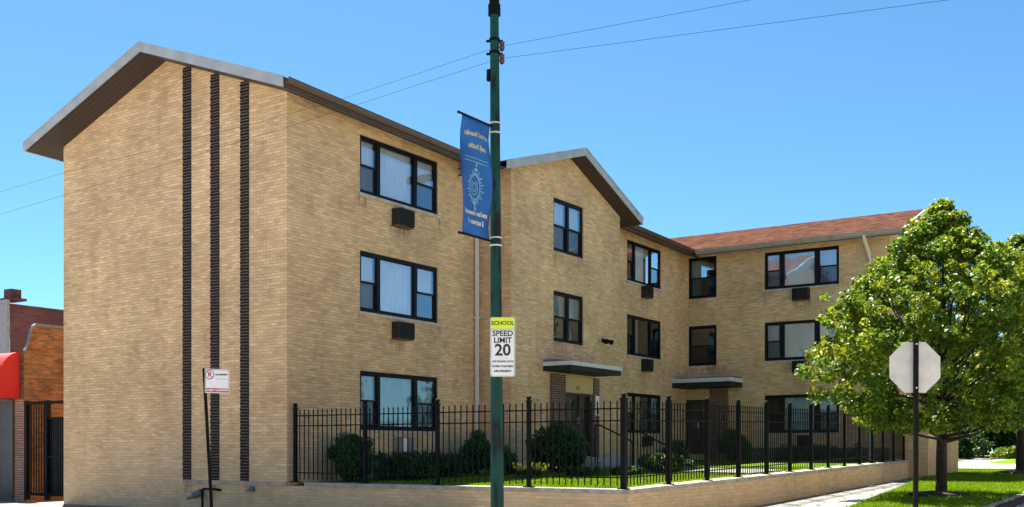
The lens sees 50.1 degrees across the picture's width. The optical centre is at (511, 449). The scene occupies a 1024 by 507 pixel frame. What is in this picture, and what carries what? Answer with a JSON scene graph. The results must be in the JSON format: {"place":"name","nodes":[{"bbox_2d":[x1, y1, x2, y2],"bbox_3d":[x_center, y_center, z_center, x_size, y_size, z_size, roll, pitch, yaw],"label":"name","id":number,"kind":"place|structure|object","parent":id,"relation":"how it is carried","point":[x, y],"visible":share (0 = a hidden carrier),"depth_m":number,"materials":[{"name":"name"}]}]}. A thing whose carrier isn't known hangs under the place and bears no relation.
{"place":"outdoors","nodes":[
{"label":"outdoors","id":0,"kind":"place"},
{"bbox_2d":[0,289,63,353],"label":"brick house","id":1,"kind":"structure","parent":0,"point":[17,321],"depth_m":44.19,"materials":[{"name":"brown brick"}]},
{"bbox_2d":[0,501,120,506],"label":"front pavement","id":2,"kind":"structure","parent":0,"point":[14,504],"depth_m":27.01,"materials":[{"name":"grey concrete"}]},
{"bbox_2d":[202,368,229,506],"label":"parking sign","id":3,"kind":"object","parent":2,"relation":"on","point":[216,380],"visible":1,"depth_m":20.39,"materials":[{"name":"white metal"}]},
{"bbox_2d":[486,0,504,506],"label":"street pole","id":4,"kind":"object","parent":2,"relation":"on","point":[496,383],"visible":1,"depth_m":16.93,"materials":[{"name":"metal"}]},
{"bbox_2d":[1,0,747,191],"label":"utility cable","id":5,"kind":"object","parent":4,"relation":"attached to","point":[397,80],"visible":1,"depth_m":17.97,"materials":[{"name":"black rubber"}]},
{"bbox_2d":[457,110,492,241],"bbox_3d":[-0.549,-4.120,16.575,0.119,1.832,0.925,0,0,33],"label":"banner","id":6,"kind":"object","parent":4,"relation":"attached to","point":[477,181],"visible":1,"depth_m":16.59,"materials":[{"name":"blue fabric"}]},
{"bbox_2d":[6,0,944,212],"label":"utility cable","id":7,"kind":"object","parent":4,"relation":"attached to","point":[517,56],"visible":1,"depth_m":16.52,"materials":[{"name":"black rubber"}]},
{"bbox_2d":[490,317,514,376],"bbox_3d":[-0.143,-1.590,16.879,0.390,0.920,0.009,0,0,0],"label":"speed limit sign","id":8,"kind":"object","parent":4,"relation":"attached to","point":[502,346],"visible":1,"depth_m":16.88,"materials":[{"name":"white metal"}]},
{"bbox_2d":[0,0,1023,450],"label":"sky","id":9,"kind":"structure","parent":0,"point":[902,108],"materials":[{"name":"blue"}]},
{"bbox_2d":[39,451,1023,506],"bbox_3d":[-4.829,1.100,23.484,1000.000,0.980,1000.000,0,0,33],"label":"ground","id":10,"kind":"structure","parent":0,"point":[1013,501],"depth_m":27.33,"materials":[{"name":"grey concrete"}]},
{"bbox_2d":[0,323,63,502],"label":"brick shop","id":11,"kind":"structure","parent":10,"relation":"on","point":[33,371],"depth_m":30.58,"materials":[{"name":"brown brick"}]},
{"bbox_2d":[24,400,63,500],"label":"iron gate","id":12,"kind":"structure","parent":11,"relation":"attached to","point":[53,456],"depth_m":29.72,"materials":[{"name":"black metal"}]},
{"bbox_2d":[23,41,926,506],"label":"apartment building","id":13,"kind":"structure","parent":10,"relation":"on","point":[277,271],"depth_m":26.77,"materials":[{"name":"beige brick"}]},
{"bbox_2d":[186,488,220,506],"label":"standpipe","id":14,"kind":"object","parent":13,"relation":"attached to","point":[198,493],"visible":0.95,"depth_m":24.75,"materials":[{"name":"black metal"}]},
{"bbox_2d":[247,486,254,491],"bbox_3d":[-5.734,0.850,24.019,0.160,0.120,0.098,0,0,33],"label":"vent hood","id":15,"kind":"object","parent":13,"relation":"attached to","point":[251,488],"visible":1,"depth_m":24.00,"materials":[{"name":"metal"}]},
{"bbox_2d":[359,135,440,218],"bbox_3d":[-2.761,-6.632,26.730,0.207,1.435,3.092,0,0,33],"label":"window","id":16,"kind":"structure","parent":13,"relation":"in","point":[388,182],"depth_m":26.78,"materials":[{"name":"glass"}]},
{"bbox_2d":[359,251,440,326],"bbox_3d":[-2.762,-3.902,26.731,0.209,1.495,3.092,0,0,33],"label":"window","id":17,"kind":"structure","parent":13,"relation":"in","point":[388,297],"depth_m":26.78,"materials":[{"name":"glass"}]},
{"bbox_2d":[359,371,440,434],"bbox_3d":[-2.762,-1.122,26.731,0.209,1.455,3.092,0,0,33],"label":"window","id":18,"kind":"structure","parent":13,"relation":"in","point":[391,390],"depth_m":26.78,"materials":[{"name":"glass"}]},
{"bbox_2d":[391,207,414,229],"bbox_3d":[-2.633,-5.615,26.576,0.261,0.430,0.617,0,0,33],"label":"air conditioner","id":19,"kind":"object","parent":13,"relation":"attached to","point":[403,218],"visible":1,"depth_m":26.41,"materials":[{"name":"metal"}]},
{"bbox_2d":[391,321,414,340],"bbox_3d":[-2.633,-2.880,26.576,0.261,0.420,0.617,0,0,33],"label":"air conditioner","id":20,"kind":"object","parent":13,"relation":"attached to","point":[403,331],"visible":1,"depth_m":26.41,"materials":[{"name":"black metal"}]},
{"bbox_2d":[395,437,413,453],"bbox_3d":[-2.611,-0.110,26.609,0.261,0.400,0.484,0,0,33],"label":"air conditioner","id":21,"kind":"object","parent":13,"relation":"attached to","point":[405,444],"visible":0.69,"depth_m":26.47,"materials":[{"name":"metal"}]},
{"bbox_2d":[553,197,581,257],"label":"window","id":22,"kind":"structure","parent":13,"relation":"in","point":[572,238],"depth_m":31.42,"materials":[{"name":"clear glass"}]},
{"bbox_2d":[553,290,581,344],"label":"window","id":23,"kind":"structure","parent":13,"relation":"in","point":[567,329],"depth_m":31.42,"materials":[{"name":"black glass"}]},
{"bbox_2d":[566,392,590,455],"bbox_3d":[1.865,-0.730,31.864,0.120,1.840,1.660,0,0,33],"label":"door","id":24,"kind":"structure","parent":13,"relation":"in","point":[574,398],"depth_m":32.09,"materials":[{"name":"brown wood"}]},
{"bbox_2d":[602,338,613,344],"bbox_3d":[2.856,-3.269,32.991,0.312,0.202,0.458,0,0,33],"label":"wall lamp","id":25,"kind":"object","parent":13,"relation":"attached to","point":[607,341],"visible":1,"depth_m":33.00,"materials":[{"name":"black metal"}]},
{"bbox_2d":[626,240,662,291],"bbox_3d":[4.523,-6.342,37.794,0.207,1.455,2.710,0,0,33],"label":"window","id":26,"kind":"structure","parent":13,"relation":"in","point":[634,267],"depth_m":37.71,"materials":[{"name":"clear glass"}]},
{"bbox_2d":[626,314,662,361],"bbox_3d":[4.523,-3.842,37.794,0.207,1.435,2.710,0,0,33],"label":"window","id":27,"kind":"structure","parent":13,"relation":"in","point":[643,334],"depth_m":37.80,"materials":[{"name":"black glass"}]},
{"bbox_2d":[627,393,661,435],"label":"window","id":28,"kind":"structure","parent":13,"relation":"in","point":[634,397],"depth_m":37.80,"materials":[{"name":"black glass"}]},
{"bbox_2d":[641,359,653,371],"bbox_3d":[4.667,-2.905,37.663,0.261,0.430,0.494,0,0,33],"label":"air conditioner","id":29,"kind":"object","parent":13,"relation":"attached to","point":[647,365],"visible":1,"depth_m":37.51,"materials":[{"name":"black metal"}]},
{"bbox_2d":[641,285,653,298],"bbox_3d":[4.667,-5.425,37.663,0.261,0.410,0.494,0,0,33],"label":"air conditioner","id":30,"kind":"object","parent":13,"relation":"attached to","point":[647,291],"visible":1,"depth_m":37.51,"materials":[{"name":"black metal"}]},
{"bbox_2d":[642,436,652,446],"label":"air conditioner","id":31,"kind":"object","parent":13,"relation":"attached to","point":[648,441],"visible":0.69,"depth_m":37.52,"materials":[{"name":"black metal"}]},
{"bbox_2d":[686,400,709,453],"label":"door","id":32,"kind":"structure","parent":13,"relation":"in","point":[693,402],"depth_m":40.45,"materials":[{"name":"brown wood"}]},
{"bbox_2d":[689,256,715,298],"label":"window","id":33,"kind":"structure","parent":13,"relation":"in","point":[702,272],"depth_m":40.31,"materials":[{"name":"glass"}]},
{"bbox_2d":[689,325,715,365],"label":"window","id":34,"kind":"structure","parent":13,"relation":"in","point":[702,339],"depth_m":40.31,"materials":[{"name":"black glass"}]},
{"bbox_2d":[792,360,808,372],"bbox_3d":[10.029,-2.890,38.067,0.564,0.420,0.261,0,0,33],"label":"air conditioner","id":35,"kind":"object","parent":13,"relation":"attached to","point":[794,364],"visible":0.59,"depth_m":37.98,"materials":[{"name":"black metal"}]},
{"bbox_2d":[763,318,838,362],"bbox_3d":[10.120,-3.807,38.238,2.751,1.445,0.209,0,0,33],"label":"window","id":36,"kind":"structure","parent":13,"relation":"in","point":[785,341],"depth_m":38.47,"materials":[{"name":"grey glass"}]},
{"bbox_2d":[792,287,810,301],"bbox_3d":[10.046,-5.415,38.056,0.604,0.430,0.261,0,0,33],"label":"air conditioner","id":37,"kind":"object","parent":13,"relation":"attached to","point":[801,294],"visible":1,"depth_m":37.94,"materials":[{"name":"black metal"}]},
{"bbox_2d":[763,245,839,291],"bbox_3d":[10.120,-6.312,38.238,2.751,1.395,0.209,0,0,33],"label":"window","id":38,"kind":"structure","parent":13,"relation":"in","point":[811,267],"depth_m":38.28,"materials":[{"name":"glass"}]},
{"bbox_2d":[763,393,839,434],"bbox_3d":[10.120,-1.232,38.238,2.751,1.415,0.209,0,0,33],"label":"window","id":39,"kind":"structure","parent":13,"relation":"in","point":[800,401],"depth_m":38.28,"materials":[{"name":"black glass"}]},
{"bbox_2d":[798,435,808,446],"bbox_3d":[10.129,-0.305,38.001,0.384,0.410,0.261,0,0,33],"label":"air conditioner","id":40,"kind":"object","parent":13,"relation":"on","point":[803,440],"visible":0.52,"depth_m":37.89,"materials":[{"name":"black metal"}]},
{"bbox_2d":[182,460,909,506],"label":"brick wall","id":41,"kind":"structure","parent":10,"relation":"on","point":[754,490],"depth_m":22.28,"materials":[{"name":"brick"}]},
{"bbox_2d":[290,392,629,488],"bbox_3d":[-1.348,-0.162,21.360,8.080,1.700,0.190,0,0,33],"label":"iron fence","id":42,"kind":"object","parent":41,"relation":"on","point":[623,441],"visible":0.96,"depth_m":21.11,"materials":[{"name":"black metal"}]},
{"bbox_2d":[627,395,906,485],"bbox_3d":[7.485,-0.359,27.730,0.172,2.024,20.337,0,0,33],"label":"iron fence","id":43,"kind":"object","parent":41,"relation":"on","point":[895,445],"visible":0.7,"depth_m":24.55,"materials":[{"name":"black metal"}]},
{"bbox_2d":[891,428,957,477],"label":"brick wing wall","id":44,"kind":"structure","parent":10,"relation":"on","point":[927,457],"depth_m":36.24,"materials":[{"name":"brick"}]},
{"bbox_2d":[982,492,1023,506],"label":"kerb","id":45,"kind":"structure","parent":10,"relation":"on","point":[1005,500],"depth_m":24.47,"materials":[{"name":"concrete"}]},
{"bbox_2d":[325,460,879,483],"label":"courtyard lawn","id":46,"kind":"structure","parent":0,"point":[391,480],"depth_m":32.35,"materials":[{"name":"green plant"}]},
{"bbox_2d":[326,431,375,481],"bbox_3d":[-3.554,0.152,24.219,1.222,1.177,1.136,0,0,33],"label":"round shrub","id":47,"kind":"object","parent":46,"relation":"on","point":[348,455],"visible":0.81,"depth_m":24.01,"materials":[{"name":"green plant"}]},
{"bbox_2d":[404,462,434,479],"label":"shrub","id":48,"kind":"object","parent":46,"relation":"on","point":[420,471],"visible":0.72,"depth_m":24.73,"materials":[{"name":"green plant"}]},
{"bbox_2d":[370,449,487,479],"bbox_3d":[-1.929,0.385,26.329,1.313,0.829,3.701,0,0,33],"label":"hedge","id":49,"kind":"object","parent":46,"relation":"on","point":[469,465],"visible":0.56,"depth_m":25.78,"materials":[{"name":"green plant"}]},
{"bbox_2d":[459,429,489,474],"bbox_3d":[-0.850,0.064,27.736,0.983,1.188,1.031,0,0,13],"label":"round shrub","id":50,"kind":"object","parent":46,"relation":"on","point":[475,447],"visible":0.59,"depth_m":27.52,"materials":[{"name":"green plant"}]},
{"bbox_2d":[483,445,524,474],"bbox_3d":[-0.172,0.281,26.190,0.962,0.806,0.926,0,0,33],"label":"round shrub","id":51,"kind":"object","parent":46,"relation":"on","point":[506,462],"visible":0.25,"depth_m":26.08,"materials":[{"name":"green plant"}]},
{"bbox_2d":[525,420,589,472],"bbox_3d":[1.182,-0.064,27.627,1.747,1.422,1.417,0,0,33],"label":"round shrub","id":52,"kind":"object","parent":46,"relation":"on","point":[562,446],"visible":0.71,"depth_m":27.27,"materials":[{"name":"green plant"}]},
{"bbox_2d":[557,465,602,475],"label":"bedding plant","id":53,"kind":"object","parent":46,"relation":"on","point":[575,470],"visible":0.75,"depth_m":24.87,"materials":[{"name":"green plant"}]},
{"bbox_2d":[581,457,638,468],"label":"entrance steps","id":54,"kind":"structure","parent":46,"relation":"on","point":[600,462],"depth_m":30.38,"materials":[{"name":"concrete"}]},
{"bbox_2d":[609,466,641,475],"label":"bedding plant","id":55,"kind":"object","parent":46,"relation":"on","point":[613,471],"visible":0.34,"depth_m":25.16,"materials":[{"name":"green plant"}]},
{"bbox_2d":[638,452,676,473],"bbox_3d":[3.462,0.337,26.091,0.923,0.622,0.797,0,0,33],"label":"bedding plant","id":56,"kind":"object","parent":46,"relation":"on","point":[655,462],"visible":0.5,"depth_m":25.96,"materials":[{"name":"green plant"}]},
{"bbox_2d":[657,439,689,461],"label":"round shrub","id":57,"kind":"object","parent":46,"relation":"on","point":[678,449],"visible":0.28,"depth_m":31.98,"materials":[{"name":"green plant"}]},
{"bbox_2d":[663,453,692,471],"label":"bedding plant","id":58,"kind":"object","parent":46,"relation":"on","point":[681,462],"visible":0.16,"depth_m":27.36,"materials":[{"name":"green plant"}]},
{"bbox_2d":[642,467,779,472],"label":"garden path","id":59,"kind":"structure","parent":46,"relation":"on","point":[732,470],"depth_m":27.10,"materials":[{"name":"grey concrete"}]},
{"bbox_2d":[594,424,631,461],"bbox_3d":[2.769,-0.076,29.796,1.190,1.252,0.044,0,0,33],"label":"handrail","id":60,"kind":"object","parent":59,"relation":"on","point":[595,425],"visible":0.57,"depth_m":30.09,"materials":[{"name":"black metal"}]},
{"bbox_2d":[632,430,672,465],"bbox_3d":[3.592,0.015,28.003,1.022,1.070,0.054,0,0,9],"label":"handrail","id":61,"kind":"object","parent":59,"relation":"on","point":[649,437],"visible":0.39,"depth_m":28.05,"materials":[{"name":"black metal"}]},
{"bbox_2d":[716,427,753,461],"bbox_3d":[7.438,-0.164,36.621,1.254,1.217,1.232,0,0,4],"label":"round shrub","id":62,"kind":"object","parent":46,"relation":"on","point":[734,445],"visible":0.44,"depth_m":36.32,"materials":[{"name":"green plant"}]},
{"bbox_2d":[773,443,861,460],"bbox_3d":[10.312,0.115,36.962,3.135,0.783,1.030,0,0,33],"label":"hedge","id":63,"kind":"object","parent":46,"relation":"on","point":[813,453],"visible":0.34,"depth_m":36.90,"materials":[{"name":"green plant"}]},
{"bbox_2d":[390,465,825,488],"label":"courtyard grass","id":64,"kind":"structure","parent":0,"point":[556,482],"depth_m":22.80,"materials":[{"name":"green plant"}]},
{"bbox_2d":[512,462,556,478],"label":"flowering plant","id":65,"kind":"object","parent":64,"relation":"on","point":[519,472],"visible":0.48,"depth_m":24.47,"materials":[{"name":"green plant"}]},
{"bbox_2d":[755,455,1006,506],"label":"side pavement","id":66,"kind":"structure","parent":0,"point":[851,496],"depth_m":27.08,"materials":[{"name":"grey concrete"}]},
{"bbox_2d":[783,474,955,506],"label":"leaf litter","id":67,"kind":"object","parent":66,"relation":"on","point":[845,498],"visible":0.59,"depth_m":25.73,"materials":[{"name":"brown plant"}]},
{"bbox_2d":[846,468,1023,506],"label":"parkway grass","id":68,"kind":"structure","parent":0,"point":[983,487],"depth_m":27.66,"materials":[{"name":"green plant"}]},
{"bbox_2d":[889,338,939,506],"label":"stop sign","id":69,"kind":"object","parent":68,"relation":"on","point":[914,367],"visible":1,"depth_m":16.03,"materials":[{"name":"silver metal"}]},
{"bbox_2d":[930,459,1020,503],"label":"parkway lawn","id":70,"kind":"structure","parent":0,"point":[1010,461],"depth_m":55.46,"materials":[{"name":"green plant"}]},
{"bbox_2d":[794,197,1023,490],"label":"tree","id":71,"kind":"object","parent":70,"relation":"on","point":[947,238],"visible":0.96,"depth_m":25.16,"materials":[{"name":"green plant"}]},
{"bbox_2d":[904,491,970,497],"bbox_3d":[10.175,1.109,26.177,1.560,0.265,1.549,0,0,33],"label":"mulch ring","id":72,"kind":"object","parent":70,"relation":"on","point":[938,493],"visible":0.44,"depth_m":25.69,"materials":[{"name":"brown soil"}]},
{"bbox_2d":[914,231,1023,469],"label":"tree","id":73,"kind":"object","parent":70,"relation":"on","point":[1016,241],"visible":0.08,"depth_m":38.06,"materials":[{"name":"green plant"}]},
{"bbox_2d":[988,426,1015,451],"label":"garden bush","id":74,"kind":"object","parent":70,"relation":"on","point":[1007,439],"visible":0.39,"depth_m":70.47,"materials":[{"name":"green plant"}]},
{"bbox_2d":[989,445,1015,458],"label":"garden hedge","id":75,"kind":"object","parent":70,"relation":"on","point":[1009,452],"visible":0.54,"depth_m":64.53,"materials":[{"name":"green plant"}]},
{"bbox_2d":[994,470,1023,473],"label":"mulch ring","id":76,"kind":"object","parent":70,"relation":"on","point":[1012,471],"visible":0.46,"depth_m":37.80,"materials":[{"name":"brown soil"}]},
{"bbox_2d":[958,463,1014,468],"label":"alley","id":77,"kind":"structure","parent":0,"point":[993,466],"depth_m":49.37,"materials":[{"name":"grey concrete"}]},
{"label":"garden lawn","id":78,"kind":"structure","parent":0,"visible":0},
{"bbox_2d":[924,352,1001,446],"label":"tree","id":79,"kind":"object","parent":78,"relation":"on","point":[996,436],"visible":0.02,"depth_m":70.21,"materials":[{"name":"green plant"}]},
{"bbox_2d":[958,428,994,458],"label":"garden bush","id":80,"kind":"object","parent":78,"relation":"on","point":[966,446],"visible":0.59,"depth_m":64.34,"materials":[{"name":"green plant"}]}
]}

